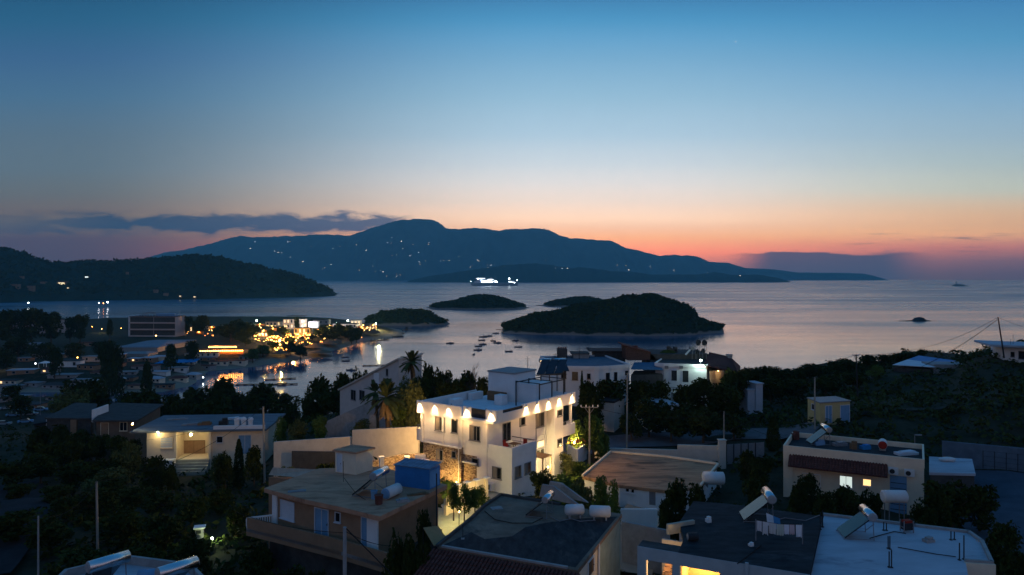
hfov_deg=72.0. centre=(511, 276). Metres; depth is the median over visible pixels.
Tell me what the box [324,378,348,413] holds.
broadleaf tree
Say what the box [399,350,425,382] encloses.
palm tree
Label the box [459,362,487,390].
bare tree
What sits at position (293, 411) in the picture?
broadleaf tree
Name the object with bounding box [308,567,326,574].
broadleaf tree
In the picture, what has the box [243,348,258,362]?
broadleaf tree
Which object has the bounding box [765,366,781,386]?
broadleaf tree
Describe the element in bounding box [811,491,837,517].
broadleaf tree
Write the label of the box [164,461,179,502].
garden tree
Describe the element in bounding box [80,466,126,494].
garden tree
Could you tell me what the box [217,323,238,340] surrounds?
broadleaf tree
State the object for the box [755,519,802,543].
washing line
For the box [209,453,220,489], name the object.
garden tree
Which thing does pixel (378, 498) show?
flower pot
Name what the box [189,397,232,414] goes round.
broadleaf tree
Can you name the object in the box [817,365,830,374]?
broadleaf tree
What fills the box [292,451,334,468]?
cellar opening
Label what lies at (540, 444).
window
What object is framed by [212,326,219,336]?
broadleaf tree
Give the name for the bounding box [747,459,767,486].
broadleaf tree
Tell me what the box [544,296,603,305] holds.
island trees
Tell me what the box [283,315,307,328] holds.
restaurant
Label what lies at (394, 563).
broadleaf tree
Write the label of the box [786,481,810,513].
broadleaf tree
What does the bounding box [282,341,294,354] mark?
broadleaf tree
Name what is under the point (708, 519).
roof clutter
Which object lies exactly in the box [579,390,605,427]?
broadleaf tree
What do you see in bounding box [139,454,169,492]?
garden tree
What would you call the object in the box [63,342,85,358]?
broadleaf tree
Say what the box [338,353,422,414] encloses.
slant roof house
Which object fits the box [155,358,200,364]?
beach awning
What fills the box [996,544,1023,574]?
broadleaf tree
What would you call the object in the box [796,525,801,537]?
laundry
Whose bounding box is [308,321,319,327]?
white bar
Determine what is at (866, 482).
window
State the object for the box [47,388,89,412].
garden tree
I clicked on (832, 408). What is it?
yellow hut
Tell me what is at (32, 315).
broadleaf tree
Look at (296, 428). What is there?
garden tree
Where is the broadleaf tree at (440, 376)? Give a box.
[433,367,452,397]
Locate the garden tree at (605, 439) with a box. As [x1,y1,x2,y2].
[594,433,609,456]
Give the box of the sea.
[0,280,1023,416]
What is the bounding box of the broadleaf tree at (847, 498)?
[820,484,860,515]
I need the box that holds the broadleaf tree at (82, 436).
[64,429,92,462]
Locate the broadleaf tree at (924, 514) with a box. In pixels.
[909,503,938,525]
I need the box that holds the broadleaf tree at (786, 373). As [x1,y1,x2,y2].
[779,368,797,381]
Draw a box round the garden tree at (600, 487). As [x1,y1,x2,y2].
[593,475,609,505]
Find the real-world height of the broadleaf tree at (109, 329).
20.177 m
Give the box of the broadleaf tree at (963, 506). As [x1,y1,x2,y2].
[921,478,981,527]
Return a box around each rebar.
[887,551,890,567]
[962,535,964,559]
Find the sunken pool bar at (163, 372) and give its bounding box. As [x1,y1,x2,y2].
[151,370,171,375]
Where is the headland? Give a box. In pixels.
[0,249,336,302]
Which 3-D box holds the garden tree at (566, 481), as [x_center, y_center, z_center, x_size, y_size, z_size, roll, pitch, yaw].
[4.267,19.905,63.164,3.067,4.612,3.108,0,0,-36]
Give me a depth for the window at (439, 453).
70.15 m
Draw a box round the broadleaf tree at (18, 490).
[3,482,38,499]
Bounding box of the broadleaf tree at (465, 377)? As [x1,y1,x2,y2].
[460,370,476,390]
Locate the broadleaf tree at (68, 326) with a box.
[64,316,75,342]
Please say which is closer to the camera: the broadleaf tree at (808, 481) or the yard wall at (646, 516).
the yard wall at (646, 516)
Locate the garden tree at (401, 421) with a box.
[391,400,409,427]
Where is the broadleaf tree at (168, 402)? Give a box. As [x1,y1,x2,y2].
[160,394,182,415]
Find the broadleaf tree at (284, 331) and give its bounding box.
[276,326,289,338]
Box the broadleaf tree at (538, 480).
[529,468,554,497]
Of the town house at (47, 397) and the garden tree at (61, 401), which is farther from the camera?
the town house at (47, 397)
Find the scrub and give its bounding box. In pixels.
[590,339,1023,472]
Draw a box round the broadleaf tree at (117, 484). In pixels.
[98,477,128,507]
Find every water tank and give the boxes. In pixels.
[136,569,154,574]
[381,483,402,498]
[564,504,584,518]
[589,505,610,520]
[702,471,724,487]
[878,438,886,450]
[880,490,908,521]
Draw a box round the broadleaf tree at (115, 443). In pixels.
[104,435,128,462]
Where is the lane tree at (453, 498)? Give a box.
[447,482,459,520]
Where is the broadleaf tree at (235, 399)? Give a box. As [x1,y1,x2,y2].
[220,392,250,413]
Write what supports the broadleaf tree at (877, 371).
on the ground at (204, 341)
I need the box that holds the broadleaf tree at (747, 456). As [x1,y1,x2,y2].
[737,448,755,480]
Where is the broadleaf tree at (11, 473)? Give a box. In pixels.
[0,459,36,485]
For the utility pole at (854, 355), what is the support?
on the ground at (204, 341)
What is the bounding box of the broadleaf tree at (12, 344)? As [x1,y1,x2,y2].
[2,337,36,359]
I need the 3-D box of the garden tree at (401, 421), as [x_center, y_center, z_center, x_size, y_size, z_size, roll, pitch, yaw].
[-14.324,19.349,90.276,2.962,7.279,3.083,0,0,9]
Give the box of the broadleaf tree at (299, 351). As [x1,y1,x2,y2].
[292,344,306,359]
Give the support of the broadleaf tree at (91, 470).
on the ground at (204, 341)
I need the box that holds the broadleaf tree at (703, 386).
[690,377,722,411]
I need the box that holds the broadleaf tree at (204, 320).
[196,315,209,334]
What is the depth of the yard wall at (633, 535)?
53.27 m
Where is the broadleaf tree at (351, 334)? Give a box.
[343,328,361,343]
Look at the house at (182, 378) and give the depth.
392.60 m
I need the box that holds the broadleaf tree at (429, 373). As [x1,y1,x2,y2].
[422,362,436,398]
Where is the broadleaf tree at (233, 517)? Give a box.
[224,505,251,539]
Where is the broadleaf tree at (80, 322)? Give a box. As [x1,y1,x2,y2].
[71,314,89,341]
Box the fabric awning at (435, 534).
[423,526,444,557]
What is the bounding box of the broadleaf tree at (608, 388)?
[594,379,632,413]
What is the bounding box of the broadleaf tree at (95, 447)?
[85,434,109,460]
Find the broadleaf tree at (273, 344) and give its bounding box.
[267,341,279,350]
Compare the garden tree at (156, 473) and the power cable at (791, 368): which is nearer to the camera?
the garden tree at (156, 473)
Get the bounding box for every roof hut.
[570,351,589,357]
[586,348,624,361]
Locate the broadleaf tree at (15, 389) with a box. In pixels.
[0,384,22,399]
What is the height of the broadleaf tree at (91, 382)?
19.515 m
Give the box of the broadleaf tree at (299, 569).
[265,564,304,574]
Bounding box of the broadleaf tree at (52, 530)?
[24,517,74,550]
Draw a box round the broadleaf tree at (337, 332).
[325,327,344,338]
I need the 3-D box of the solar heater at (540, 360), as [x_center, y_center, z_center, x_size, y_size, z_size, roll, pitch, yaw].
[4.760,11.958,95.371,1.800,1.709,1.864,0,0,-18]
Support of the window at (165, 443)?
in the porch house at (175, 447)
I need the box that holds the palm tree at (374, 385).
[360,379,379,427]
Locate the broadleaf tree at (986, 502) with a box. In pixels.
[960,484,1000,532]
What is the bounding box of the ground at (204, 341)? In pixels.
[0,311,1023,574]
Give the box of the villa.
[417,367,574,495]
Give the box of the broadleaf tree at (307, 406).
[300,394,316,422]
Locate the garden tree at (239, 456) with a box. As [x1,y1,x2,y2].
[232,439,245,489]
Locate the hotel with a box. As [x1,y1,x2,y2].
[128,312,185,336]
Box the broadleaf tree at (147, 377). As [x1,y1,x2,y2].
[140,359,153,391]
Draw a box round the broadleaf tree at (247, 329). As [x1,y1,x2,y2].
[236,325,256,336]
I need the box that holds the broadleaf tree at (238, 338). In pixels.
[233,332,249,340]
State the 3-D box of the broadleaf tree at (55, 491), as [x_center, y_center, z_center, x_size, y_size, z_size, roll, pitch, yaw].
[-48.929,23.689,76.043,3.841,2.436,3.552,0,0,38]
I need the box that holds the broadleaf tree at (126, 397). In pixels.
[114,391,145,402]
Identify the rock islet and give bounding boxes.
[905,317,929,321]
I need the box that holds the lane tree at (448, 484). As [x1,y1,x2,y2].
[439,479,452,505]
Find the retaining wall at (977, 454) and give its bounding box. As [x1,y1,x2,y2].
[942,441,1023,471]
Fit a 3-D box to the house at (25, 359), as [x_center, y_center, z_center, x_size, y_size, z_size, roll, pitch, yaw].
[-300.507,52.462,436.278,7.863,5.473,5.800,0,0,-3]
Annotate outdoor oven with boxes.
[193,524,205,538]
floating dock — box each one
[235,382,297,384]
[264,378,294,380]
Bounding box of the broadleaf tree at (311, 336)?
[307,334,317,339]
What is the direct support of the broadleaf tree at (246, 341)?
on the ground at (204, 341)
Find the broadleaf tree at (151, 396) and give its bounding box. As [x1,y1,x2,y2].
[135,388,167,416]
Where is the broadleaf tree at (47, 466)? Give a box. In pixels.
[28,453,59,483]
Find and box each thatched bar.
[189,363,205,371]
[271,349,288,355]
[306,343,326,347]
[308,349,332,352]
[318,339,339,343]
[367,328,380,334]
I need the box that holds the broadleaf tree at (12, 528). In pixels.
[0,508,40,542]
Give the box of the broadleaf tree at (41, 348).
[28,342,55,360]
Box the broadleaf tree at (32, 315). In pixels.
[18,307,50,340]
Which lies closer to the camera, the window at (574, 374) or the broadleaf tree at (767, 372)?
the window at (574, 374)
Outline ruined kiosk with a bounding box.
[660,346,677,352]
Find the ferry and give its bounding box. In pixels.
[471,277,517,285]
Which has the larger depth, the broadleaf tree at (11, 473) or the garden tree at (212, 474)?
the broadleaf tree at (11, 473)
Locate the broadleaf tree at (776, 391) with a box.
[758,375,786,401]
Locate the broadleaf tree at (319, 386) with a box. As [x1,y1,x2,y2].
[304,373,329,415]
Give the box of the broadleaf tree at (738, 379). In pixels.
[718,367,749,402]
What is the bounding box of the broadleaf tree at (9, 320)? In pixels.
[0,308,25,340]
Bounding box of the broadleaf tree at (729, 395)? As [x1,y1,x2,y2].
[705,382,742,417]
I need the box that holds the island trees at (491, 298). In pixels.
[429,294,525,308]
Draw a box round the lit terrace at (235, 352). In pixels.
[200,345,248,355]
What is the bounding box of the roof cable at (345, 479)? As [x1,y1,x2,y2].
[343,461,363,498]
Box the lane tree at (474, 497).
[466,486,480,511]
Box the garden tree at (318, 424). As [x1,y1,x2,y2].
[311,415,327,438]
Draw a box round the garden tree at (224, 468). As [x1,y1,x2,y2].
[215,450,235,486]
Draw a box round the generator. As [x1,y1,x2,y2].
[900,519,913,532]
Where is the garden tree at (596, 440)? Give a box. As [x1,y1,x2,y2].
[575,414,604,461]
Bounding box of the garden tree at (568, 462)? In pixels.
[559,452,574,475]
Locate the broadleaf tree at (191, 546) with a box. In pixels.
[165,533,213,574]
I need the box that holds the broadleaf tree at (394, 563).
[381,527,414,574]
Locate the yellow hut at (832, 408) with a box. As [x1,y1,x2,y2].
[807,396,850,424]
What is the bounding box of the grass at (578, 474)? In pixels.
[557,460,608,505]
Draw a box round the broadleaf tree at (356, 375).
[350,365,367,382]
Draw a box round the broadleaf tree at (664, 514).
[657,499,674,539]
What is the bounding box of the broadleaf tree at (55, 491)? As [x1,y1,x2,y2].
[38,484,73,502]
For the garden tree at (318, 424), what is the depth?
99.65 m
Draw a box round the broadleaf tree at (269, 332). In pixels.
[267,329,274,336]
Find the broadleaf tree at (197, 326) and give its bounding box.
[190,319,202,335]
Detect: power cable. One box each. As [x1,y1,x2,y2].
[98,410,258,481]
[237,512,342,532]
[346,528,392,574]
[591,406,722,417]
[704,378,813,439]
[712,356,850,369]
[870,317,997,354]
[927,320,996,363]
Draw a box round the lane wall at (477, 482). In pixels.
[444,476,489,515]
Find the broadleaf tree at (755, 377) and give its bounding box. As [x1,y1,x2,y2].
[740,367,762,381]
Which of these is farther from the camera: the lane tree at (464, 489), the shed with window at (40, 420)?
the shed with window at (40, 420)
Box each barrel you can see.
[370,489,377,499]
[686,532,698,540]
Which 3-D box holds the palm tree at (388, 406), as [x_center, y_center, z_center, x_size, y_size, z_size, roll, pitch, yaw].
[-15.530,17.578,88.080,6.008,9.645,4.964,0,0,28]
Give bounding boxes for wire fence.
[984,451,1020,471]
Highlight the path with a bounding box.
[786,404,955,425]
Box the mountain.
[145,219,886,280]
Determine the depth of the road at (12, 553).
71.69 m
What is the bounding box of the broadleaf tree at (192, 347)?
[184,340,198,366]
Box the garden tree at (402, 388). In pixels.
[395,375,420,414]
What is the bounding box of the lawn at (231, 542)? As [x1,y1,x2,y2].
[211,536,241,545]
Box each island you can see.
[366,310,449,325]
[426,295,528,309]
[503,295,723,335]
[537,298,592,306]
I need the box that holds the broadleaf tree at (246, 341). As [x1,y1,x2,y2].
[239,338,252,345]
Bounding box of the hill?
[408,263,789,281]
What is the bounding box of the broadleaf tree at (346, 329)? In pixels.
[342,325,353,340]
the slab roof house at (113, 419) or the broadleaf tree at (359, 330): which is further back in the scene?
the broadleaf tree at (359, 330)
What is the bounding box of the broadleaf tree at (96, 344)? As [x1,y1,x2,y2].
[90,341,116,353]
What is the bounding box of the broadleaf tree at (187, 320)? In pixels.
[184,316,192,334]
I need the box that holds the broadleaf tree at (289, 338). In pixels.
[283,336,296,341]
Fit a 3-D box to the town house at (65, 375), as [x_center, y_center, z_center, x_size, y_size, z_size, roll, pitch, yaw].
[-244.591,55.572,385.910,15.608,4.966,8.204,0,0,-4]
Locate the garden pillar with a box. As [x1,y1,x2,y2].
[378,456,384,466]
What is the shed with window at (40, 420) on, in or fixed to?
on the ground at (204, 341)
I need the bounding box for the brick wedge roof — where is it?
[618,342,656,359]
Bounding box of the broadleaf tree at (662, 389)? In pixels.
[649,379,670,399]
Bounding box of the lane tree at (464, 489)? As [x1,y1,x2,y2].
[455,483,471,520]
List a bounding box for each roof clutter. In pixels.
[288,489,305,492]
[396,497,409,502]
[407,491,428,495]
[490,506,502,509]
[705,516,711,522]
[791,431,798,439]
[813,439,824,445]
[832,441,847,446]
[850,441,856,449]
[859,444,870,449]
[894,450,918,455]
[922,535,934,542]
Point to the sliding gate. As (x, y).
(733, 450)
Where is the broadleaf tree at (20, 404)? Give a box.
[4,394,33,417]
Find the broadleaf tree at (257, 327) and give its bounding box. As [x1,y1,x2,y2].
[241,322,260,337]
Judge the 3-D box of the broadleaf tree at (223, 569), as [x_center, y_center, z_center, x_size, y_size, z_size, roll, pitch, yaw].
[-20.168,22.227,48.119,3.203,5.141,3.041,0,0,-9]
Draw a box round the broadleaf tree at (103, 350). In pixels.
[97,340,122,393]
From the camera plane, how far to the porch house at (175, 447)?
101.20 m
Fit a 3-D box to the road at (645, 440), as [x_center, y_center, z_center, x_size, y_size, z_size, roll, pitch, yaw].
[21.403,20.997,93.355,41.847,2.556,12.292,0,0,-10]
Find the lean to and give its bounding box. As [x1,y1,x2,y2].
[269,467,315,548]
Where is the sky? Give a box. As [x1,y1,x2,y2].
[0,0,1023,279]
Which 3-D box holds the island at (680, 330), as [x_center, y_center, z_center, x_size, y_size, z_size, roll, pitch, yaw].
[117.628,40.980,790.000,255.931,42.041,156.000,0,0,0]
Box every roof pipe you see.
[485,511,541,522]
[550,516,595,521]
[737,545,760,563]
[781,515,819,520]
[869,531,905,538]
[898,547,955,556]
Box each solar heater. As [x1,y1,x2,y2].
[85,550,130,574]
[154,556,199,574]
[352,466,389,497]
[525,490,554,518]
[539,358,554,371]
[554,358,568,370]
[685,346,694,354]
[739,486,776,522]
[806,423,831,444]
[836,504,877,540]
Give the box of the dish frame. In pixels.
[695,345,706,358]
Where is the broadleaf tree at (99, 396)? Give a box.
[86,384,113,429]
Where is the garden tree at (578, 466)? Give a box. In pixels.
[573,461,584,471]
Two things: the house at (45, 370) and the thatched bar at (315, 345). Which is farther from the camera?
the thatched bar at (315, 345)
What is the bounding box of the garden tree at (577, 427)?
[565,419,584,449]
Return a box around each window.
[33,413,52,429]
[120,422,126,430]
[159,437,172,448]
[216,436,222,443]
[279,499,294,522]
[333,511,341,523]
[351,389,355,400]
[359,390,364,400]
[434,416,444,432]
[435,449,443,461]
[451,418,457,434]
[451,451,456,458]
[469,425,479,441]
[471,457,478,466]
[491,466,501,480]
[514,465,521,479]
[519,417,525,426]
[524,461,530,475]
[535,412,544,428]
[537,440,545,448]
[557,409,563,417]
[557,438,562,447]
[572,372,577,380]
[839,475,852,489]
[862,478,871,487]
[1018,351,1023,359]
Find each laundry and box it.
[756,521,761,531]
[763,522,767,534]
[766,513,773,525]
[769,523,775,534]
[773,516,780,524]
[776,524,783,535]
[784,524,788,534]
[789,525,794,534]
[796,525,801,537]
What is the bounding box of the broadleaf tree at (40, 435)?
[23,426,52,462]
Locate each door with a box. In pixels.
[100,423,108,434]
[184,440,204,453]
[238,435,250,453]
[314,507,328,535]
[336,453,342,471]
[361,517,366,545]
[503,422,510,440]
[587,555,594,574]
[648,491,655,504]
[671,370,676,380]
[682,370,688,381]
[802,473,820,489]
[825,405,831,422]
[840,405,849,421]
[890,475,906,513]
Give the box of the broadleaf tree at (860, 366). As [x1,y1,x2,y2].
[845,362,865,374]
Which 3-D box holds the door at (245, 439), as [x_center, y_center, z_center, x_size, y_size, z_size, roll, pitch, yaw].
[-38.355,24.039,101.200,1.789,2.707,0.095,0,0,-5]
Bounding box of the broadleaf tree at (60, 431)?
[49,424,69,469]
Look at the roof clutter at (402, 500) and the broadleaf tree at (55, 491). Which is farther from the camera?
the broadleaf tree at (55, 491)
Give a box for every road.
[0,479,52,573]
[563,422,819,453]
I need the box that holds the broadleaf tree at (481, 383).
[474,376,487,395]
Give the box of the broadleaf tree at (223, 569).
[203,564,237,574]
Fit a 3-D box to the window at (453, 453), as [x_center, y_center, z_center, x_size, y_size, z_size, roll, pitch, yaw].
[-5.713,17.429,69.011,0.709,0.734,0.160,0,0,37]
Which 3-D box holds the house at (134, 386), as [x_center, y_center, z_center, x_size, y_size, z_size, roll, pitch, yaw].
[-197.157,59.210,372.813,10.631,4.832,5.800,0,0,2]
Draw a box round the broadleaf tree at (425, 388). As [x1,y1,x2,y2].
[414,375,429,397]
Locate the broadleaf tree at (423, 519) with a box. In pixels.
[415,509,431,555]
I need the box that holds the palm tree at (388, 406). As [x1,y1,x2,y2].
[365,378,407,427]
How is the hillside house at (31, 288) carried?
on the headland
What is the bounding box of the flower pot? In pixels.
[374,493,382,504]
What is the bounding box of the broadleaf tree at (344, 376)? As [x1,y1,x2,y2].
[336,372,350,383]
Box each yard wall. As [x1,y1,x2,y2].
[620,508,656,526]
[621,521,669,574]
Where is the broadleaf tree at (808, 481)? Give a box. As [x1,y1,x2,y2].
[797,472,821,514]
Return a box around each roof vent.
[234,417,239,424]
[241,417,246,424]
[248,417,252,424]
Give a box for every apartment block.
[12,321,57,333]
[58,319,65,332]
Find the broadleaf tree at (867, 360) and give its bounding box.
[855,354,878,368]
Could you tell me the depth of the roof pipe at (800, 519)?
46.48 m
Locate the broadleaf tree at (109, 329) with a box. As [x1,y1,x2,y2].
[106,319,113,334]
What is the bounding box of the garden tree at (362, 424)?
[350,418,369,435]
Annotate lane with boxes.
[438,491,498,535]
[620,504,658,574]
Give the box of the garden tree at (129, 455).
[110,440,142,486]
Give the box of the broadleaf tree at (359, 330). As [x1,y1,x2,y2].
[353,327,363,342]
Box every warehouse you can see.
[119,340,195,351]
[125,351,157,356]
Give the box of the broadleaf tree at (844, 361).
[836,358,854,372]
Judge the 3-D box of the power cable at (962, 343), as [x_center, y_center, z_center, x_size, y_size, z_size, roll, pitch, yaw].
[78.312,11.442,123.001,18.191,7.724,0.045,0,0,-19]
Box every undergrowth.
[0,411,443,574]
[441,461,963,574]
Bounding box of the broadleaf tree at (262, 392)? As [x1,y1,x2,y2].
[246,381,276,413]
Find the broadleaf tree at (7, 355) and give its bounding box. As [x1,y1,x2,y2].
[0,347,16,372]
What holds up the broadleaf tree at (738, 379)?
on the ground at (204, 341)
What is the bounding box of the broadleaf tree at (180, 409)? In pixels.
[170,397,199,414]
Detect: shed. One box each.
[393,458,441,548]
[739,387,755,413]
[747,381,763,413]
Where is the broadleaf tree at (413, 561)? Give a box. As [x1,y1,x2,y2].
[401,543,429,574]
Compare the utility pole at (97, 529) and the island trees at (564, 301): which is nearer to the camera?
the utility pole at (97, 529)
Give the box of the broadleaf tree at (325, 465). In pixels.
[316,462,334,468]
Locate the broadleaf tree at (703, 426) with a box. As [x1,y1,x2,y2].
[679,405,725,442]
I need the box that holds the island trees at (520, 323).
[500,292,725,333]
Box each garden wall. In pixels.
[274,436,351,476]
[325,401,392,437]
[352,426,419,459]
[373,453,422,469]
[567,443,586,461]
[595,448,677,457]
[677,444,717,461]
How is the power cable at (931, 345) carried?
attached to the utility pole at (1001, 338)
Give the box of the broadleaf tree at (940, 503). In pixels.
[914,488,952,527]
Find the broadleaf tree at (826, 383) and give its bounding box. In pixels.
[810,374,845,393]
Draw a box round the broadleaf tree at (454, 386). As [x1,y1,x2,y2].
[435,378,468,396]
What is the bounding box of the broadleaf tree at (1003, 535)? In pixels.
[985,519,1023,569]
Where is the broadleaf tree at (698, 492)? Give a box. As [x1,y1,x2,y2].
[686,482,705,506]
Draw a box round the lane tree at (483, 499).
[476,485,489,505]
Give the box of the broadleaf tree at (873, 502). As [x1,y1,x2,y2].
[857,487,883,518]
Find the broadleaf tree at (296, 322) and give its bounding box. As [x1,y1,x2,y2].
[294,317,299,326]
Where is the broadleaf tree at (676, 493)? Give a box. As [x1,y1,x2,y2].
[663,477,687,540]
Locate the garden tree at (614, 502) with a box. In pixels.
[608,479,620,522]
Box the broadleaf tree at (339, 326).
[330,322,345,330]
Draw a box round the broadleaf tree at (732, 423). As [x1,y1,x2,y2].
[720,412,751,438]
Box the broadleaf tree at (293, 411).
[284,402,301,428]
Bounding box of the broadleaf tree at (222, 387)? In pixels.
[208,376,237,403]
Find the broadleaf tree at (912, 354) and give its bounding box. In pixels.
[901,352,917,357]
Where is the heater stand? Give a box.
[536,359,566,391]
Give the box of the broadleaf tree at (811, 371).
[798,363,822,379]
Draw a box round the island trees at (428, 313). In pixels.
[363,307,448,323]
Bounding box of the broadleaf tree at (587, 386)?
[575,380,595,419]
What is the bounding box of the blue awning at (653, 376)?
[631,362,662,403]
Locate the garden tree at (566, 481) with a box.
[550,473,574,505]
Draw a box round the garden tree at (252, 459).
[243,445,261,486]
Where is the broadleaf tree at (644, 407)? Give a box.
[632,397,667,436]
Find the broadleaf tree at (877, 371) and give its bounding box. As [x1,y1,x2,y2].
[865,365,884,375]
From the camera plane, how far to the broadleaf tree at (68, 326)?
563.51 m
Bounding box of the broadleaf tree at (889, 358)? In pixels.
[875,354,896,366]
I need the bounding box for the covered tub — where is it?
[938,457,955,461]
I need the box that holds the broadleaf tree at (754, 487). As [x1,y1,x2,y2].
[741,477,769,507]
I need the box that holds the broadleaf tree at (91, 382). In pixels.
[59,377,107,402]
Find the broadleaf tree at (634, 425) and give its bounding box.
[619,413,642,440]
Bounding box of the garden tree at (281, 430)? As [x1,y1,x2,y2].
[273,416,286,441]
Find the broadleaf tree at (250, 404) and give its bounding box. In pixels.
[237,395,261,413]
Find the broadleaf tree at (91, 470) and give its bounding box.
[78,458,124,488]
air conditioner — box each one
[488,482,494,490]
[888,467,897,474]
[904,469,914,476]
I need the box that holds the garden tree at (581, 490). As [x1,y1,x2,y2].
[567,478,592,508]
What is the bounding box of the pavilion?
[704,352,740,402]
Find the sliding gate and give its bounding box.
[726,442,763,463]
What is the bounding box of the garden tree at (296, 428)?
[287,418,307,440]
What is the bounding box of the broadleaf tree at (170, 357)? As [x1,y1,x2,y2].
[163,343,178,369]
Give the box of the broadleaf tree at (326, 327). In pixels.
[318,324,336,331]
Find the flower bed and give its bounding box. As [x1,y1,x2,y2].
[567,438,585,445]
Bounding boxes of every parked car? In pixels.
[0,420,11,424]
[5,412,19,416]
[17,418,33,422]
[33,406,47,410]
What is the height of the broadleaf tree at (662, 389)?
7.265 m
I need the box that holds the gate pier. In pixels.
[717,439,726,468]
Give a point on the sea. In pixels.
(794, 324)
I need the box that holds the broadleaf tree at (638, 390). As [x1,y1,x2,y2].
[625,379,654,414]
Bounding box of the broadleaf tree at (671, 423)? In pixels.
[653,402,689,441]
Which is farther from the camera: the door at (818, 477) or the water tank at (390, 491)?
the door at (818, 477)
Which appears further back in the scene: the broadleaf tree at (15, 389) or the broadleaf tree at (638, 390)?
the broadleaf tree at (15, 389)
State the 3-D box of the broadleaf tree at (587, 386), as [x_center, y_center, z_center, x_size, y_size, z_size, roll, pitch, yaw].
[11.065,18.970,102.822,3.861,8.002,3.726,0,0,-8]
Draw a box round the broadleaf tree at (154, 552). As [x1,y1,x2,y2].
[127,541,166,559]
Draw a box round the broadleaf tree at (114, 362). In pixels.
[105,345,125,396]
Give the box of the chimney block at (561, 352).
[557,347,566,357]
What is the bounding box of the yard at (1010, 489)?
[962,470,1023,553]
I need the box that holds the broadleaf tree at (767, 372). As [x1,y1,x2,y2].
[754,365,775,386]
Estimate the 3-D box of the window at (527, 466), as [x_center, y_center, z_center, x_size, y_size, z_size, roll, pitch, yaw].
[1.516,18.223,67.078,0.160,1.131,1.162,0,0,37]
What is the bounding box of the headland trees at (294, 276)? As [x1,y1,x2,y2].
[0,247,333,297]
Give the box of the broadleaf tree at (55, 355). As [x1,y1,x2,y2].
[47,346,63,380]
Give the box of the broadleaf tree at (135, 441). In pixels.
[128,438,144,462]
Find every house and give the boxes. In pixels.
[0,379,23,383]
[0,384,27,390]
[0,394,32,402]
[6,368,39,375]
[11,284,20,288]
[18,357,34,361]
[23,381,45,387]
[26,401,47,408]
[27,285,35,291]
[41,367,60,372]
[42,382,67,388]
[44,394,66,400]
[44,403,96,465]
[46,373,82,378]
[57,281,68,284]
[59,555,202,574]
[60,358,84,366]
[70,378,90,384]
[77,363,101,369]
[78,341,97,345]
[81,355,99,361]
[89,370,99,373]
[92,403,163,461]
[120,370,138,374]
[120,375,138,380]
[126,357,142,361]
[126,383,144,388]
[129,413,285,475]
[131,364,161,369]
[140,356,157,362]
[152,355,176,360]
[152,376,165,382]
[155,383,175,389]
[168,366,189,373]
[168,375,188,382]
[185,372,201,379]
[192,364,216,370]
[197,356,216,360]
[198,351,219,357]
[208,360,229,365]
[228,359,248,365]
[239,354,254,360]
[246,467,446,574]
[257,332,273,336]
[265,321,282,325]
[294,327,312,333]
[313,319,330,324]
[333,323,358,327]
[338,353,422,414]
[351,320,361,325]
[366,325,376,329]
[414,481,621,574]
[540,355,629,405]
[582,450,718,513]
[601,396,624,431]
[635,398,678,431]
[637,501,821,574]
[655,358,711,405]
[783,432,924,514]
[811,513,995,574]
[893,356,961,373]
[929,456,975,497]
[974,340,1023,362]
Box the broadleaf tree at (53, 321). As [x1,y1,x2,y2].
[39,311,63,341]
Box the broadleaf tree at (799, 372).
[793,368,807,377]
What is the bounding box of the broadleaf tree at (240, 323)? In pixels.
[230,318,247,329]
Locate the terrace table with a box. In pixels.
[508,442,520,446]
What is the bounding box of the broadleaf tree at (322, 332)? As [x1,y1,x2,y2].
[314,329,330,339]
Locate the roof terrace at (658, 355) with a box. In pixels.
[642,349,707,370]
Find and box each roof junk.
[166,417,187,419]
[182,422,197,425]
[197,421,211,425]
[219,417,228,425]
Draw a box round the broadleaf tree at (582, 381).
[580,371,583,419]
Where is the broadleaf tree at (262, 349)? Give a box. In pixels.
[255,345,269,356]
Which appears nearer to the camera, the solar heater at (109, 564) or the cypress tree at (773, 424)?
the solar heater at (109, 564)
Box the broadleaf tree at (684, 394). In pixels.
[672,384,696,416]
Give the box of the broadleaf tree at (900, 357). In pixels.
[892,352,909,361]
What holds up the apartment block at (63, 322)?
on the ground at (204, 341)
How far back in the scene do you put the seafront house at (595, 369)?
112.08 m
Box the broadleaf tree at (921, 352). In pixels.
[916,348,925,355]
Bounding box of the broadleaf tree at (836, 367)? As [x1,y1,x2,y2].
[825,360,845,374]
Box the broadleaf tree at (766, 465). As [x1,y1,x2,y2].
[755,457,775,484]
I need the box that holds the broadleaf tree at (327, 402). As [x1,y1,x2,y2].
[309,391,339,414]
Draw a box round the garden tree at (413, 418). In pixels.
[404,380,426,426]
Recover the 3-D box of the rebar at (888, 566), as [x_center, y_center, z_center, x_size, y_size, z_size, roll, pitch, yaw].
[21.295,15.950,39.795,0.140,0.900,0.140,0,0,0]
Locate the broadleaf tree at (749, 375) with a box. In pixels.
[741,370,752,386]
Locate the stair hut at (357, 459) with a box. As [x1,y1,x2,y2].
[332,445,374,474]
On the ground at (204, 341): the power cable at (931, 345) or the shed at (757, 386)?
the shed at (757, 386)
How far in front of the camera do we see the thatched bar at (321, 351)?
527.23 m
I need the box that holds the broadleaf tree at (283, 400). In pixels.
[265,392,301,423]
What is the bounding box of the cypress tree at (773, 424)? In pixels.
[764,417,781,450]
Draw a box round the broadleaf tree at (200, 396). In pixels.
[182,385,217,406]
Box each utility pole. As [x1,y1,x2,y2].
[37,516,38,574]
[95,481,98,548]
[262,406,265,482]
[343,527,346,574]
[580,405,598,464]
[626,373,627,447]
[723,411,724,438]
[814,378,815,432]
[852,354,859,396]
[998,317,1004,357]

